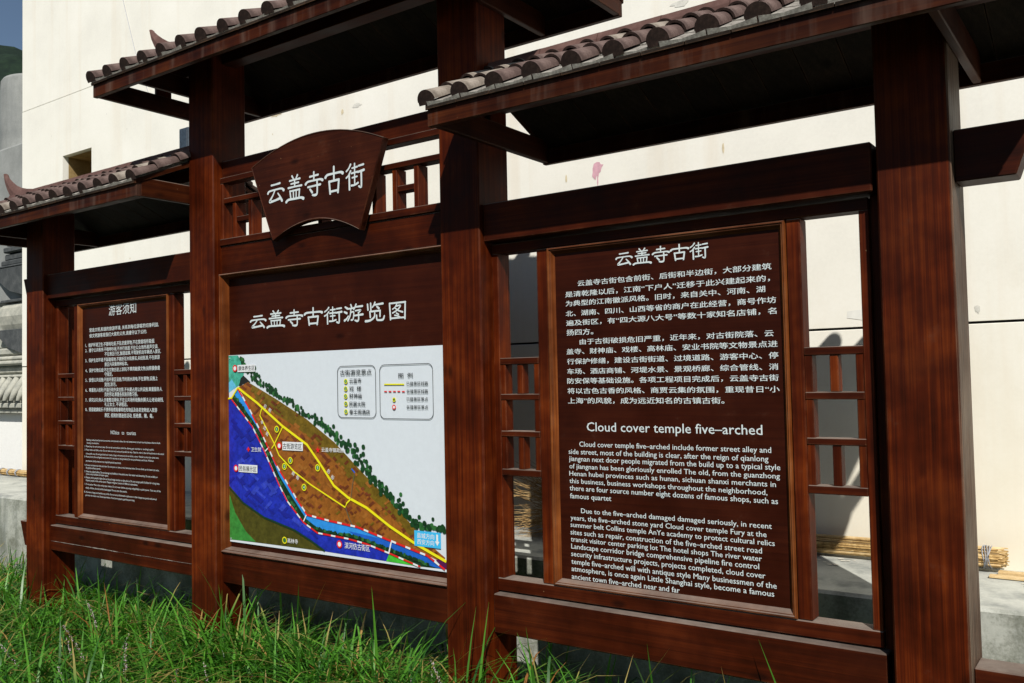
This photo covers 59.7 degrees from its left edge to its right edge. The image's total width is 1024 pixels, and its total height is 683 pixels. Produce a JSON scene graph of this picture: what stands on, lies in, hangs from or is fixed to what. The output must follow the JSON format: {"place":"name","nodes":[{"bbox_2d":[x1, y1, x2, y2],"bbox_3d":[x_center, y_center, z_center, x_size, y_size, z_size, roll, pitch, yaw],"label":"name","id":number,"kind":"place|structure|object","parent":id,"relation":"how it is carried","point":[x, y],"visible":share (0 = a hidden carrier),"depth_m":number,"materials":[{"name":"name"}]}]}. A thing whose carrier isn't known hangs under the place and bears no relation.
{"place":"outdoors","nodes":[
{"label":"outdoors","id":0,"kind":"place"},
{"bbox_2d":[0,403,21,469],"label":"garden wall","id":1,"kind":"structure","parent":0,"point":[10,435],"depth_m":9.72,"materials":[{"name":"white paint"}]},
{"bbox_2d":[0,45,22,374],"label":"hill","id":2,"kind":"structure","parent":0,"point":[11,59],"depth_m":254.24,"materials":[{"name":"green plant"}]},
{"bbox_2d":[0,0,22,50],"label":"sky","id":3,"kind":"structure","parent":0,"point":[11,11],"materials":[{"name":"blue"}]},
{"bbox_2d":[0,73,26,402],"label":"stone pier","id":4,"kind":"structure","parent":0,"point":[11,112],"depth_m":9.73,"materials":[{"name":"stone"}]},
{"label":"ground","id":5,"kind":"structure","parent":0,"visible":0},
{"bbox_2d":[0,540,729,682],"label":"lilyturf","id":6,"kind":"object","parent":5,"relation":"on","point":[33,648],"visible":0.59,"depth_m":4.45,"materials":[{"name":"green plant"}]},
{"bbox_2d":[63,625,84,664],"bbox_3d":[-2.010,1.520,4.150,0.115,0.425,0.019,-4,2,-13],"label":"flower spike","id":7,"kind":"object","parent":6,"relation":"in","point":[75,644],"visible":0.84,"depth_m":4.14,"materials":[{"name":"grey"}]},
{"bbox_2d":[86,600,97,634],"bbox_3d":[-2.149,1.499,4.581,0.019,0.363,0.091,-2,-2,17],"label":"flower spike","id":8,"kind":"object","parent":6,"relation":"in","point":[93,617],"visible":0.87,"depth_m":4.58,"materials":[{"name":"grey"}]},
{"bbox_2d":[123,643,126,682],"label":"flower spike","id":9,"kind":"object","parent":6,"relation":"in","point":[125,662],"visible":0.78,"depth_m":3.78,"materials":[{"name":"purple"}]},
{"bbox_2d":[52,568,775,682],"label":"lilyturf","id":10,"kind":"object","parent":5,"relation":"on","point":[207,657],"visible":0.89,"depth_m":3.81,"materials":[{"name":"green plant"}]},
{"bbox_2d":[0,0,1023,682],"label":"notice board","id":11,"kind":"object","parent":5,"relation":"on","point":[348,434],"visible":1,"depth_m":3.44,"materials":[{"name":"wood"}]},
{"bbox_2d":[0,475,1023,682],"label":"concrete ledge","id":12,"kind":"object","parent":5,"relation":"on","point":[844,587],"visible":0.27,"depth_m":4.00,"materials":[{"name":"beige paint"}]},
{"bbox_2d":[0,468,26,476],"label":"bundle","id":13,"kind":"object","parent":12,"relation":"on","point":[13,472],"visible":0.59,"depth_m":8.03,"materials":[{"name":"yellow wood"}]},
{"bbox_2d":[513,456,1009,568],"bbox_3d":[0.887,0.731,4.016,2.319,0.426,0.469,-3,-3,35],"label":"bundle","id":14,"kind":"object","parent":12,"relation":"on","point":[989,557],"visible":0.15,"depth_m":3.84,"materials":[{"name":"yellow wood"}]},
{"bbox_2d":[989,574,1023,580],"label":"bamboo strip","id":15,"kind":"object","parent":12,"relation":"on","point":[1009,577],"visible":1,"depth_m":3.38,"materials":[{"name":"beige wood"}]},
{"bbox_2d":[998,570,1023,576],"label":"bamboo strip","id":16,"kind":"object","parent":12,"relation":"on","point":[1010,573],"visible":1,"depth_m":3.42,"materials":[{"name":"beige wood"}]},
{"bbox_2d":[22,0,1023,571],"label":"building","id":17,"kind":"structure","parent":5,"relation":"on","point":[72,126],"depth_m":4.63,"materials":[{"name":"beige paint"}]},
{"bbox_2d":[123,1,147,90],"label":"wall cable","id":18,"kind":"object","parent":17,"relation":"attached to","point":[130,32],"depth_m":7.22,"materials":[{"name":"grey metal"}]},
{"bbox_2d":[179,127,188,147],"bbox_3d":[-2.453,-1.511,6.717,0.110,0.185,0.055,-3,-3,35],"label":"window","id":19,"kind":"structure","parent":17,"relation":"attached to","point":[183,137],"depth_m":6.69,"materials":[{"name":"glass"}]}
]}

